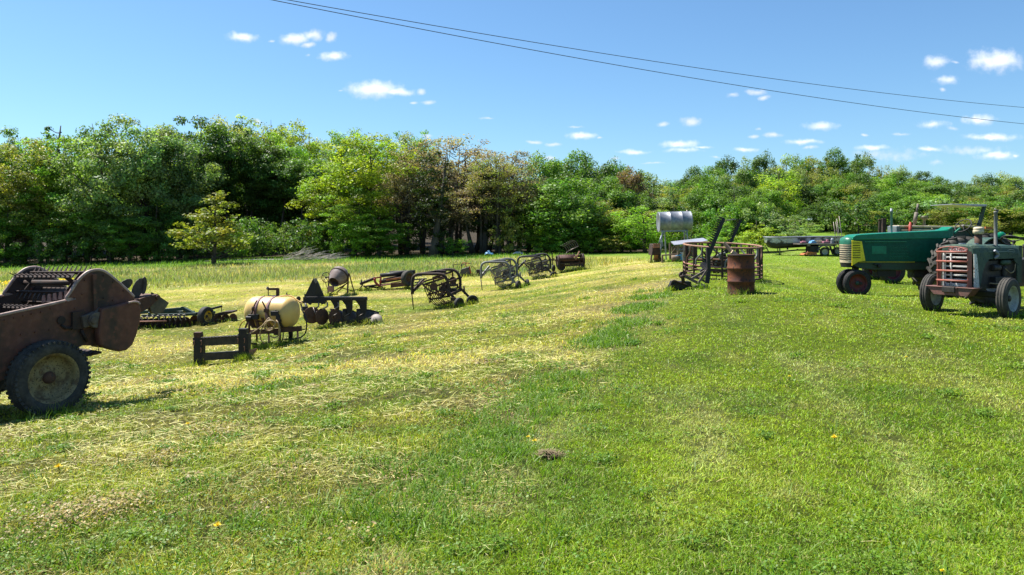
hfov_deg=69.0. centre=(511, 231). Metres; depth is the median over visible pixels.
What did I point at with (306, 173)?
tree
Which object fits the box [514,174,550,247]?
tree
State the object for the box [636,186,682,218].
tree
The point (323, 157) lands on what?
tree
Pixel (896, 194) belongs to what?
tree
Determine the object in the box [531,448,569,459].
grass clump
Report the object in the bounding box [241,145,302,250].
tree
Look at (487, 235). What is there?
tree
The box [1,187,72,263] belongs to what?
tree
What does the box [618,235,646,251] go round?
bush
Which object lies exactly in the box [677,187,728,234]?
tree
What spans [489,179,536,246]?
tree
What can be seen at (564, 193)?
tree
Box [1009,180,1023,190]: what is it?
tree
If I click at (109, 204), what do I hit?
tree
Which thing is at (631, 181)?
tree
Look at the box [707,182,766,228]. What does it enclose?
tree
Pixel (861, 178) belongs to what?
tree
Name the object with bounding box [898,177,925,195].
tree
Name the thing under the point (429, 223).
tree
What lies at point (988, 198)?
tree
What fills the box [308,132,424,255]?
tree
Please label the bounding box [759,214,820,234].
bush
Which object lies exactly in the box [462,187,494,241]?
tree
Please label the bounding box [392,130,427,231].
tree
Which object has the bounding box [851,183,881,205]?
tree
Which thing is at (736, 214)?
bush
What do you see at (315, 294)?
mouldboard plough
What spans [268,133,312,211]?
tree
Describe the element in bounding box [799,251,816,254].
mower deck
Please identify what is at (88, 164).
tree
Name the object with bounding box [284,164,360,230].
tree
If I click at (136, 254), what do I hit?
bush
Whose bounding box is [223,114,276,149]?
tree
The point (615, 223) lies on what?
tree
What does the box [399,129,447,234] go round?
tree
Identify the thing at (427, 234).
tree
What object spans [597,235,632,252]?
bush
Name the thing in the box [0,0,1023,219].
sky
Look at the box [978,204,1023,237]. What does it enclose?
tree
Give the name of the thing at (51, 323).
manure spreader
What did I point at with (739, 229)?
bush
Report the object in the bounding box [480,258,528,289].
hay rake
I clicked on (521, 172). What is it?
tree
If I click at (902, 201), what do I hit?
tree
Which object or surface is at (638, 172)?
tree
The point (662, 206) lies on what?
tree
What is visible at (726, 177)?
tree
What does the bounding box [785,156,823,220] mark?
tree
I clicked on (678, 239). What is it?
bush
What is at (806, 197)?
tree
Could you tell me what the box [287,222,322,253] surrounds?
bush
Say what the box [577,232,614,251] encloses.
bush
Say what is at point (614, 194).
tree
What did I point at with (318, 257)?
brush pile
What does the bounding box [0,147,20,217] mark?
tree
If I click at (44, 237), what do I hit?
bush
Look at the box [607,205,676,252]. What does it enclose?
tree
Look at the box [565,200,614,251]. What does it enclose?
tree
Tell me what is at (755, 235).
tree
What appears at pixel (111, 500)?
dry weeds
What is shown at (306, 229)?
bush
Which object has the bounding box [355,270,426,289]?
mower conditioner
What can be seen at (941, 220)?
tree
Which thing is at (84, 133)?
tree
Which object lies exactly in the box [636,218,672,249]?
bush
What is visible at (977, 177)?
tree
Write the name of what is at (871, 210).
tree
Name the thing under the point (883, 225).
fence post
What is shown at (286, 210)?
tree
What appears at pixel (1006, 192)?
tree
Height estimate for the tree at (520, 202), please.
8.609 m
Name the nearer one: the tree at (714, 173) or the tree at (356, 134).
the tree at (356, 134)
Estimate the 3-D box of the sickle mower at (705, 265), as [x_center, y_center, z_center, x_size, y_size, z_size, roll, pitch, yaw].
[4.879,0.557,19.352,1.792,1.918,0.678,0,0,-17]
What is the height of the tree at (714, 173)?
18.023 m
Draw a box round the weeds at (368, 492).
[0,296,1023,574]
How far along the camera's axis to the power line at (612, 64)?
26.90 m
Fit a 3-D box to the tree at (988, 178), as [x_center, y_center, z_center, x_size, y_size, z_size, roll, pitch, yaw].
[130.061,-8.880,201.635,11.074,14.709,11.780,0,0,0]
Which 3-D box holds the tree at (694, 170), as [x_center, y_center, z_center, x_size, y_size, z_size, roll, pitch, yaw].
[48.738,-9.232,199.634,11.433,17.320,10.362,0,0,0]
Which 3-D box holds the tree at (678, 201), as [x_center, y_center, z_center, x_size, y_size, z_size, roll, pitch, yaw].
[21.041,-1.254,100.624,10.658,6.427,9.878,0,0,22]
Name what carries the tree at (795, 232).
on the ground at (240, 301)
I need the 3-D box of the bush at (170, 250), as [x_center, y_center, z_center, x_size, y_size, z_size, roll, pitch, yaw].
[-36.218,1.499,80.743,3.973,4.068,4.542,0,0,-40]
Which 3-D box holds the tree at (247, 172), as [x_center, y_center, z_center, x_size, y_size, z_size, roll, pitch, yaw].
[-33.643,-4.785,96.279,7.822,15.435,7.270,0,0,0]
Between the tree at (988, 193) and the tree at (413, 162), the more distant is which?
the tree at (988, 193)
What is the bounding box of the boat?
[763,236,843,248]
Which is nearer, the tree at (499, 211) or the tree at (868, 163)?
the tree at (499, 211)
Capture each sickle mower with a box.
[667,217,725,289]
[710,219,741,272]
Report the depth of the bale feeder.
22.33 m
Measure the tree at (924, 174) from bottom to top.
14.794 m
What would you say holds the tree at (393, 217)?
on the ground at (240, 301)
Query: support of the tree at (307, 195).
on the ground at (240, 301)
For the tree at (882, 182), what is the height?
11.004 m
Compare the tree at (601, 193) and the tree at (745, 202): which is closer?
the tree at (745, 202)
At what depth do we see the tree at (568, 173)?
111.09 m
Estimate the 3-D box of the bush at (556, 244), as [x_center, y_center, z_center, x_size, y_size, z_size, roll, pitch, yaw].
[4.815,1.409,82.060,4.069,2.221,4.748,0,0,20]
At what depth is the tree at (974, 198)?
90.91 m
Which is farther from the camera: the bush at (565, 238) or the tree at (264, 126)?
the tree at (264, 126)
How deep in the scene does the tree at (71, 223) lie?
80.59 m
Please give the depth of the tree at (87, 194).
95.24 m
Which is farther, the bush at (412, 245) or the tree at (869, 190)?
the tree at (869, 190)
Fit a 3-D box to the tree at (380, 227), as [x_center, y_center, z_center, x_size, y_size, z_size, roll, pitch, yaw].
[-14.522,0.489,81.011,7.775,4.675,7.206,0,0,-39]
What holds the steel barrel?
on the ground at (240, 301)
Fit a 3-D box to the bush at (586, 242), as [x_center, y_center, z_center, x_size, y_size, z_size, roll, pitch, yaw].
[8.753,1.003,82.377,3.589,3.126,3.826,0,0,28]
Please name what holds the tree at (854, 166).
on the ground at (240, 301)
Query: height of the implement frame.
0.697 m
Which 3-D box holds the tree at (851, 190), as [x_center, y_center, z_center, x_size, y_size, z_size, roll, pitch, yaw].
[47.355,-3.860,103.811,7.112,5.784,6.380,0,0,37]
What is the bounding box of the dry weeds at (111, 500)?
[0,395,375,543]
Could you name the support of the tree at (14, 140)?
on the ground at (240, 301)
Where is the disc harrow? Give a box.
[139,305,237,328]
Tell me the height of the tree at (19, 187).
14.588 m
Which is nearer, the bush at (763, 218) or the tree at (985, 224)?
the tree at (985, 224)
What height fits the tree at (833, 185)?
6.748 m
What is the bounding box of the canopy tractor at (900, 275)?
[862,204,1011,283]
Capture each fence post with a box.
[878,219,881,232]
[881,218,885,232]
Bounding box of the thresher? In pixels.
[648,235,662,262]
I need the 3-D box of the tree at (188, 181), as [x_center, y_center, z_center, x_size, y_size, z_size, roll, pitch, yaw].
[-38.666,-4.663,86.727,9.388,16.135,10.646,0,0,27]
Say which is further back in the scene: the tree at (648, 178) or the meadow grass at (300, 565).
the tree at (648, 178)
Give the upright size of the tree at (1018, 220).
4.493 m
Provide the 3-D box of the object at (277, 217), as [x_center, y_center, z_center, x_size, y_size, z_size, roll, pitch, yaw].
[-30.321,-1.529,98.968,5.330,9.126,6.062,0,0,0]
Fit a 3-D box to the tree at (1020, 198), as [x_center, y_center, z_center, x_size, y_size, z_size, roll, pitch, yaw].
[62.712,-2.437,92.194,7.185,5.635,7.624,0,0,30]
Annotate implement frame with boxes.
[193,328,256,363]
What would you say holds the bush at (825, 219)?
on the ground at (240, 301)
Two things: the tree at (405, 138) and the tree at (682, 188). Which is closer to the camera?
the tree at (405, 138)
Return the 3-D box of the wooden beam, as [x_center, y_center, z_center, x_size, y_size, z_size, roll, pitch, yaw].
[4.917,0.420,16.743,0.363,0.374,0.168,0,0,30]
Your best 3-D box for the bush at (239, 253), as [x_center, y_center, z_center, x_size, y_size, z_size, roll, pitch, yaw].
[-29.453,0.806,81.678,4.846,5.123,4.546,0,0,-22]
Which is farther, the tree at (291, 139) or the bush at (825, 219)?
the tree at (291, 139)
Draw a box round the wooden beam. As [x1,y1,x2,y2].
[723,242,737,254]
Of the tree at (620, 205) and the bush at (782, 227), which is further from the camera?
the tree at (620, 205)
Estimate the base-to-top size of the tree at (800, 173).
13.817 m
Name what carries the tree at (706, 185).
on the ground at (240, 301)
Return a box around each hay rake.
[411,268,478,308]
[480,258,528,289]
[517,253,556,279]
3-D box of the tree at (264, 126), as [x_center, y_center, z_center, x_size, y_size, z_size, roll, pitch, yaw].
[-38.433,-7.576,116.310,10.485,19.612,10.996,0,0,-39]
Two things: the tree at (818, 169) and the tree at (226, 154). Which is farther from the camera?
the tree at (818, 169)
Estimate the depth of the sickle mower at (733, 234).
24.63 m
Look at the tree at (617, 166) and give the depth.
115.84 m
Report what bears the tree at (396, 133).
on the ground at (240, 301)
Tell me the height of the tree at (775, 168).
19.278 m
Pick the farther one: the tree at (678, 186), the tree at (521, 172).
the tree at (678, 186)
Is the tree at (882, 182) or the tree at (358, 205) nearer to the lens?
the tree at (358, 205)
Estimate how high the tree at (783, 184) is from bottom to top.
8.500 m
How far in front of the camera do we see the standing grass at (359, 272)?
56.05 m
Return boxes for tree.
[0,125,26,165]
[0,138,69,263]
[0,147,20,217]
[0,197,43,263]
[1,164,36,248]
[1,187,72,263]
[2,149,50,246]
[6,137,55,245]
[7,135,118,260]
[27,126,73,251]
[40,153,110,254]
[43,117,172,261]
[46,195,123,263]
[61,125,103,249]
[88,113,200,260]
[97,217,158,262]
[98,154,131,250]
[117,197,189,261]
[126,132,182,160]
[131,124,229,258]
[163,115,243,254]
[165,190,257,264]
[193,121,257,220]
[194,114,242,148]
[216,180,249,221]
[217,155,282,245]
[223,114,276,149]
[224,137,276,246]
[238,157,303,247]
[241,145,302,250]
[242,117,292,239]
[262,156,326,247]
[264,118,316,159]
[267,157,333,222]
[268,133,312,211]
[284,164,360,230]
[284,171,362,254]
[286,127,335,159]
[293,149,342,224]
[296,130,352,244]
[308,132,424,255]
[315,149,363,241]
[318,201,390,256]
[319,127,370,245]
[330,164,378,247]
[339,131,389,207]
[340,215,418,256]
[345,161,396,237]
[357,131,401,188]
[374,150,432,252]
[375,164,439,254]
[375,176,433,229]
[391,141,464,253]
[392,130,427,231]
[392,197,452,245]
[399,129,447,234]
[404,186,478,254]
[410,151,452,256]
[412,133,489,252]
[412,174,468,246]
[439,170,511,253]
[447,147,523,251]
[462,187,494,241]
[464,155,529,253]
[470,190,509,246]
[471,161,497,253]
[475,150,547,251]
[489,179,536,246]
[500,180,551,251]
[513,172,609,251]
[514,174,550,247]
[517,182,579,246]
[519,149,564,235]
[520,218,571,252]
[546,159,591,189]
[562,148,609,184]
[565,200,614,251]
[568,181,613,246]
[574,199,631,251]
[575,157,625,191]
[588,175,641,248]
[591,198,627,248]
[593,216,646,251]
[602,158,638,197]
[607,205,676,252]
[610,199,635,212]
[612,169,649,196]
[614,191,655,247]
[615,164,655,203]
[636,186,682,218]
[637,172,671,198]
[638,199,677,221]
[644,200,691,249]
[645,180,688,202]
[645,199,702,244]
[657,184,699,236]
[668,180,689,198]
[677,166,704,193]
[677,175,702,199]
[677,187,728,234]
[690,175,742,223]
[696,176,724,190]
[697,162,728,185]
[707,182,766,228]
[707,222,743,250]
[709,154,746,185]
[717,173,738,188]
[725,163,773,203]
[726,172,752,187]
[727,193,784,239]
[730,156,757,181]
[734,223,786,249]
[747,168,805,222]
[748,186,796,225]
[750,150,778,179]
[758,153,804,184]
[771,169,791,189]
[777,178,830,224]
[778,225,813,235]
[781,164,810,222]
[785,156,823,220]
[790,202,851,230]
[798,155,833,184]
[804,172,826,221]
[811,167,846,186]
[812,177,865,216]
[815,146,851,180]
[826,183,878,206]
[830,154,868,181]
[833,172,857,183]
[834,207,887,229]
[847,151,884,186]
[849,200,899,226]
[850,172,878,194]
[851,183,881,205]
[858,191,916,224]
[862,173,900,196]
[867,165,898,186]
[875,188,927,223]
[877,171,918,192]
[886,195,943,223]
[889,164,918,188]
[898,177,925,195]
[909,171,936,184]
[912,181,934,191]
[913,192,953,224]
[916,180,972,203]
[918,207,985,225]
[924,175,953,189]
[941,198,1017,232]
[944,179,973,189]
[951,218,1005,233]
[952,186,999,200]
[952,195,991,212]
[955,174,996,193]
[966,182,993,193]
[972,172,1013,190]
[973,183,1016,199]
[973,194,1018,208]
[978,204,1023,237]
[982,185,1009,194]
[992,190,1023,233]
[995,170,1023,190]
[1005,203,1023,235]
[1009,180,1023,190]
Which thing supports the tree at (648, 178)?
on the ground at (240, 301)
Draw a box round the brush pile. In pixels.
[283,246,348,260]
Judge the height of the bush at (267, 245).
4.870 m
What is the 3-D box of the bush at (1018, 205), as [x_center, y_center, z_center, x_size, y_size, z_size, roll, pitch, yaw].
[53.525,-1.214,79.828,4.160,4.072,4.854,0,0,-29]
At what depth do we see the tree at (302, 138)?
111.21 m
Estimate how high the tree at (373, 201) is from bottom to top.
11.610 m
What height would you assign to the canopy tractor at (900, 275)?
2.695 m
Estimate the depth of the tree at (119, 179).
82.55 m
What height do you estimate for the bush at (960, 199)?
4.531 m
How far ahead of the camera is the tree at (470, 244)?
83.53 m
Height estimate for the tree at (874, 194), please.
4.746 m
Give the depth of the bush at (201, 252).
80.14 m
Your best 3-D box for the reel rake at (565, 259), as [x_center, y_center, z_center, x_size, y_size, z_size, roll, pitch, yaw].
[2.724,1.181,36.558,1.688,1.550,0.793,0,0,-9]
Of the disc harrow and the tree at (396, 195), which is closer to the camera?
the disc harrow
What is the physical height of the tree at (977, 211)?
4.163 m
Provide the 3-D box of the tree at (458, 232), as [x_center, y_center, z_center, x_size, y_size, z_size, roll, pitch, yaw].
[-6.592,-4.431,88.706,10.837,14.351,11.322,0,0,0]
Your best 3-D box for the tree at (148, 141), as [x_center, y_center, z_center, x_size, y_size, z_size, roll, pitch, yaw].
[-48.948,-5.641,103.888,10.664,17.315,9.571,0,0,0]
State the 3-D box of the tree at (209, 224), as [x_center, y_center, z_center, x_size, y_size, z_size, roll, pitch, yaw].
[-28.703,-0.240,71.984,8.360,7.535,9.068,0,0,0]
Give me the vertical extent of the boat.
0.778 m
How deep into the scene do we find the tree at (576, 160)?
115.47 m
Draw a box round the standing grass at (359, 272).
[0,251,649,289]
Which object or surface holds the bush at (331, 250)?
on the ground at (240, 301)
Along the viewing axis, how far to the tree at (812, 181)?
165.05 m
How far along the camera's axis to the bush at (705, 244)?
61.57 m
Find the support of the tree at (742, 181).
on the ground at (240, 301)
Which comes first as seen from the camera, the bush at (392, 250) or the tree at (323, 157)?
the bush at (392, 250)
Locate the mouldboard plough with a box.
[301,278,382,324]
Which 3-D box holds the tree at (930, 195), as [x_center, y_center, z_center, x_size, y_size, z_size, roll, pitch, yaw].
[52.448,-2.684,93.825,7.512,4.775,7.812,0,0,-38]
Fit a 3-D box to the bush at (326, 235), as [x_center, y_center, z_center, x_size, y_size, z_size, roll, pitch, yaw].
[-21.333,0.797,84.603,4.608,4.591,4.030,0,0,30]
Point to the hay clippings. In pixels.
(240, 442)
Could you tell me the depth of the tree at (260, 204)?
95.53 m
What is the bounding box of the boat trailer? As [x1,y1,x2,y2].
[763,244,838,254]
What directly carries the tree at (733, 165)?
on the ground at (240, 301)
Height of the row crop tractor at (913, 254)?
2.416 m
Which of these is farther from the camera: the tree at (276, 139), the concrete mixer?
the tree at (276, 139)
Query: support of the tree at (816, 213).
on the ground at (240, 301)
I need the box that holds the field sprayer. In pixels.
[239,287,306,344]
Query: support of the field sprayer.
on the ground at (240, 301)
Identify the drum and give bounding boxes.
[671,255,680,261]
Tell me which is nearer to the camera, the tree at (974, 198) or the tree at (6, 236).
the tree at (6, 236)
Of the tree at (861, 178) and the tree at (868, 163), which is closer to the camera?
the tree at (861, 178)
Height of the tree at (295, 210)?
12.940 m
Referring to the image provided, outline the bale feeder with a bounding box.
[683,242,762,279]
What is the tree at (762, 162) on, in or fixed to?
on the ground at (240, 301)
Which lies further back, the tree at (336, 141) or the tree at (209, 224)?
the tree at (336, 141)
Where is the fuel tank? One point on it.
(680, 221)
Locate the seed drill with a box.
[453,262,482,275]
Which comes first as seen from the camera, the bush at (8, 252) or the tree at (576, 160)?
the bush at (8, 252)
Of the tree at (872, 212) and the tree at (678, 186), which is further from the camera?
the tree at (678, 186)
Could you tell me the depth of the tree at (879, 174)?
200.53 m
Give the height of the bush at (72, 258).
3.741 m
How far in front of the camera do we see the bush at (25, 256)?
82.36 m
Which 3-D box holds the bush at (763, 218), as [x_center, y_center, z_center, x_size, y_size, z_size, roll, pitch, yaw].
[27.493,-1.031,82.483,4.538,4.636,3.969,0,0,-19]
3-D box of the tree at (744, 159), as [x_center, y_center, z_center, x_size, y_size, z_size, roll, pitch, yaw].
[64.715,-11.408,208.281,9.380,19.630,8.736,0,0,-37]
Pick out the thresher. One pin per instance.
(654, 250)
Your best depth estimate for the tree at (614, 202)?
96.16 m
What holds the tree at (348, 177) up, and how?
on the ground at (240, 301)
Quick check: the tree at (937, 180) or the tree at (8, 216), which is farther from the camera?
the tree at (937, 180)
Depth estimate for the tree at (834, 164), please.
200.14 m
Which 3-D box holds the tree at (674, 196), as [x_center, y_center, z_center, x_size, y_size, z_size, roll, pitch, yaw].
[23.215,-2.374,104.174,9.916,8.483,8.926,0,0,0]
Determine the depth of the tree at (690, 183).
165.82 m
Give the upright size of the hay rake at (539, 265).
1.196 m
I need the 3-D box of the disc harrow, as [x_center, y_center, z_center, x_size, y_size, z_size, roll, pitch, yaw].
[-10.127,2.630,22.833,3.200,0.739,1.703,0,0,0]
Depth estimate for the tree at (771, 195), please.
95.03 m
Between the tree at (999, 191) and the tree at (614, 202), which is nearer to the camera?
the tree at (614, 202)
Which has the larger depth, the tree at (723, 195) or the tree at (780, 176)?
the tree at (780, 176)
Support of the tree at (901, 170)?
on the ground at (240, 301)
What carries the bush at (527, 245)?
on the ground at (240, 301)
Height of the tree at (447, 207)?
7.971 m
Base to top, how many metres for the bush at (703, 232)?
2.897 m
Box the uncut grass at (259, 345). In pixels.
[1,254,1023,419]
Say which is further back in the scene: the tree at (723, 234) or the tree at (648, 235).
the tree at (648, 235)
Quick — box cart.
[793,243,838,255]
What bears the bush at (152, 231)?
on the ground at (240, 301)
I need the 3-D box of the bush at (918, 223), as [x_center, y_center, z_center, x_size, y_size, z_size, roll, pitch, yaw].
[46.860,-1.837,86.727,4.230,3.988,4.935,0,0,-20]
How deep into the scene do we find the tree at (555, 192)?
82.10 m
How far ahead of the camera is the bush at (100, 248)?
79.88 m
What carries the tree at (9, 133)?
on the ground at (240, 301)
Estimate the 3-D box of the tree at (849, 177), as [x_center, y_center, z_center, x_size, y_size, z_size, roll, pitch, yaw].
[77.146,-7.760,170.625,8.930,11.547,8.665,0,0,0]
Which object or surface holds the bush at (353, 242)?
on the ground at (240, 301)
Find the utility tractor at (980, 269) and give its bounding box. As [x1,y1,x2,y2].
[919,209,1023,317]
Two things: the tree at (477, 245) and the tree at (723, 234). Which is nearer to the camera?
the tree at (723, 234)
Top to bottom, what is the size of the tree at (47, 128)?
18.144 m
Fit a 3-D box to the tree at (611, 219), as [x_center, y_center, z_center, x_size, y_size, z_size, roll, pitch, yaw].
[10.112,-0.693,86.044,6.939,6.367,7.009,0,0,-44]
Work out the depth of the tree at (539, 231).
82.34 m
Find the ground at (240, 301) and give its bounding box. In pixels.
[0,221,1023,574]
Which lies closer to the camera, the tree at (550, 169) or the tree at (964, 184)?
the tree at (550, 169)
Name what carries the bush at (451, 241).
on the ground at (240, 301)
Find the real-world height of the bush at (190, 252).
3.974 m
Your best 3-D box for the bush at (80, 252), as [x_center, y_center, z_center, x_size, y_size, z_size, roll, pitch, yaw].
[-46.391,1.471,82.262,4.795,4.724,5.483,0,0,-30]
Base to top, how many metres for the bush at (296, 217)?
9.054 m
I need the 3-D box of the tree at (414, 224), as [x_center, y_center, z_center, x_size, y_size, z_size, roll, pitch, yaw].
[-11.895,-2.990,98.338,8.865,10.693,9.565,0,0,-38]
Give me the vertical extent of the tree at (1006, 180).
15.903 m
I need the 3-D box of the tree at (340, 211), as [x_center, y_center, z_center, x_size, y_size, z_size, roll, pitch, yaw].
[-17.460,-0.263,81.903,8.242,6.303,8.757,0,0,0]
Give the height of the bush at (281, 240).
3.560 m
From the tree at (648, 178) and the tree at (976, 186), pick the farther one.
the tree at (976, 186)
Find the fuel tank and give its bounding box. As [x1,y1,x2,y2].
[656,210,696,259]
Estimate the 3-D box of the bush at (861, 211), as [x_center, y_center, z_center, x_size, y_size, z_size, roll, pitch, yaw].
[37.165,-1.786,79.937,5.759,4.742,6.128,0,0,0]
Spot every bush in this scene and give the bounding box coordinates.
[0,242,32,265]
[8,242,42,263]
[26,229,65,264]
[42,233,94,263]
[68,225,111,262]
[80,222,134,263]
[120,238,159,261]
[138,221,178,260]
[157,227,190,260]
[176,227,211,259]
[193,236,245,259]
[222,216,266,258]
[230,209,270,246]
[235,217,288,257]
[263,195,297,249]
[267,228,307,256]
[271,217,327,256]
[283,209,311,244]
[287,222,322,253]
[306,219,337,253]
[320,240,352,255]
[328,223,379,256]
[358,217,386,254]
[379,239,402,255]
[391,232,428,252]
[435,237,471,255]
[487,214,531,252]
[523,234,556,251]
[533,235,573,252]
[549,227,592,252]
[573,227,606,252]
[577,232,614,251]
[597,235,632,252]
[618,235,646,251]
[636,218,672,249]
[653,235,680,249]
[673,224,713,245]
[700,203,747,234]
[700,236,756,250]
[722,210,757,239]
[742,202,784,235]
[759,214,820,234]
[815,199,853,232]
[828,193,889,233]
[874,209,913,229]
[894,199,933,225]
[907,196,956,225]
[932,196,973,221]
[991,202,1022,233]
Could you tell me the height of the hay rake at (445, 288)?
1.227 m
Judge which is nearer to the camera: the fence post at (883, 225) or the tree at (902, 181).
the fence post at (883, 225)
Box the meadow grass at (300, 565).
[0,259,1023,574]
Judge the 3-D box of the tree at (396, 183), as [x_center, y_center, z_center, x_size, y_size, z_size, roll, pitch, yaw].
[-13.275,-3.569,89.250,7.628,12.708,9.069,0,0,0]
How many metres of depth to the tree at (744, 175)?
103.54 m
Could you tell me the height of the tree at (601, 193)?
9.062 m
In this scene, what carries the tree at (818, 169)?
on the ground at (240, 301)
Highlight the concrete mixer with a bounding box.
[321,266,354,294]
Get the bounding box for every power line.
[273,0,1022,123]
[289,0,1023,107]
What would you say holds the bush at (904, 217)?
on the ground at (240, 301)
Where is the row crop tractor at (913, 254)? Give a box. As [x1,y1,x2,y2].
[836,208,1005,297]
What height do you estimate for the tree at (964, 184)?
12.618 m
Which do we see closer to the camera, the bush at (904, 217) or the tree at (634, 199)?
the bush at (904, 217)
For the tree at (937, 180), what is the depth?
199.79 m
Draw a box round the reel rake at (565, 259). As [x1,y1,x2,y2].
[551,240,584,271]
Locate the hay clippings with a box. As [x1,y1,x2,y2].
[0,260,1022,574]
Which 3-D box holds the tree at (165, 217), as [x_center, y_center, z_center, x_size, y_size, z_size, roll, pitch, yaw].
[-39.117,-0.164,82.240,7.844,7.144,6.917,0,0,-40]
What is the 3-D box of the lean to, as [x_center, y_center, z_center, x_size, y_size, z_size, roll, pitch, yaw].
[8.145,0.837,34.375,2.030,1.104,2.750,0,0,0]
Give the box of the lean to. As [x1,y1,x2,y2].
[669,238,707,259]
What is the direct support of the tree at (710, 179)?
on the ground at (240, 301)
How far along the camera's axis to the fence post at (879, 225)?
29.95 m
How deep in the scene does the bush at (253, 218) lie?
99.40 m
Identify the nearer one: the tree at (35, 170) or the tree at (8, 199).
the tree at (35, 170)
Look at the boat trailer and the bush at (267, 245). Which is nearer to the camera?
the boat trailer
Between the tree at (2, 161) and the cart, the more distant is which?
the tree at (2, 161)
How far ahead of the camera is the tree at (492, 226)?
98.60 m
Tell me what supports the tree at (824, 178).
on the ground at (240, 301)
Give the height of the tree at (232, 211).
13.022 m
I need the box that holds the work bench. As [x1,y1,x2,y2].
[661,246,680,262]
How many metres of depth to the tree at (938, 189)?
99.29 m
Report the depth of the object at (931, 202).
84.25 m
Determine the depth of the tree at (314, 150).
107.69 m
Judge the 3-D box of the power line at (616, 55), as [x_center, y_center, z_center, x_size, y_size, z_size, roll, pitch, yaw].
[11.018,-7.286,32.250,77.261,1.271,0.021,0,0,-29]
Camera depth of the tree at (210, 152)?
92.08 m
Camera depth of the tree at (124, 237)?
79.80 m
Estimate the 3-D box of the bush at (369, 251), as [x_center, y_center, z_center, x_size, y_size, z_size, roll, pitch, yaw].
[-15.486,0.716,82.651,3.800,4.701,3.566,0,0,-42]
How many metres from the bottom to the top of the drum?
0.313 m
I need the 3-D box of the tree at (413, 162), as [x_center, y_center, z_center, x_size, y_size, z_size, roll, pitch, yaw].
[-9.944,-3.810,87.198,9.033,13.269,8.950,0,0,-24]
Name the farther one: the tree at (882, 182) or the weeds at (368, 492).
the tree at (882, 182)
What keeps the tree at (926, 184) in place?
on the ground at (240, 301)
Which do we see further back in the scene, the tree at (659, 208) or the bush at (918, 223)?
the tree at (659, 208)
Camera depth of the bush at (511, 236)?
81.54 m
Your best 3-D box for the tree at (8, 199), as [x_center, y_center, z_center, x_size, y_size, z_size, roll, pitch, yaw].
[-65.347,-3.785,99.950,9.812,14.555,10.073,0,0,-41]
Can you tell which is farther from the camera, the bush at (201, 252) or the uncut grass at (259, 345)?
the bush at (201, 252)
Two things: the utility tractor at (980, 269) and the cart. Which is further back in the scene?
the cart
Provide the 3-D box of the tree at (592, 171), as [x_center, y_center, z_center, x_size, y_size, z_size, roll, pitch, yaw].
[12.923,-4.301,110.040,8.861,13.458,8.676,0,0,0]
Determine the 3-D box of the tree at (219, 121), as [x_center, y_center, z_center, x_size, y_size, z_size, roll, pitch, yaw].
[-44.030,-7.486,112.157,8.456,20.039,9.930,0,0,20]
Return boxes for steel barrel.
[727,254,754,294]
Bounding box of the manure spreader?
[0,265,168,415]

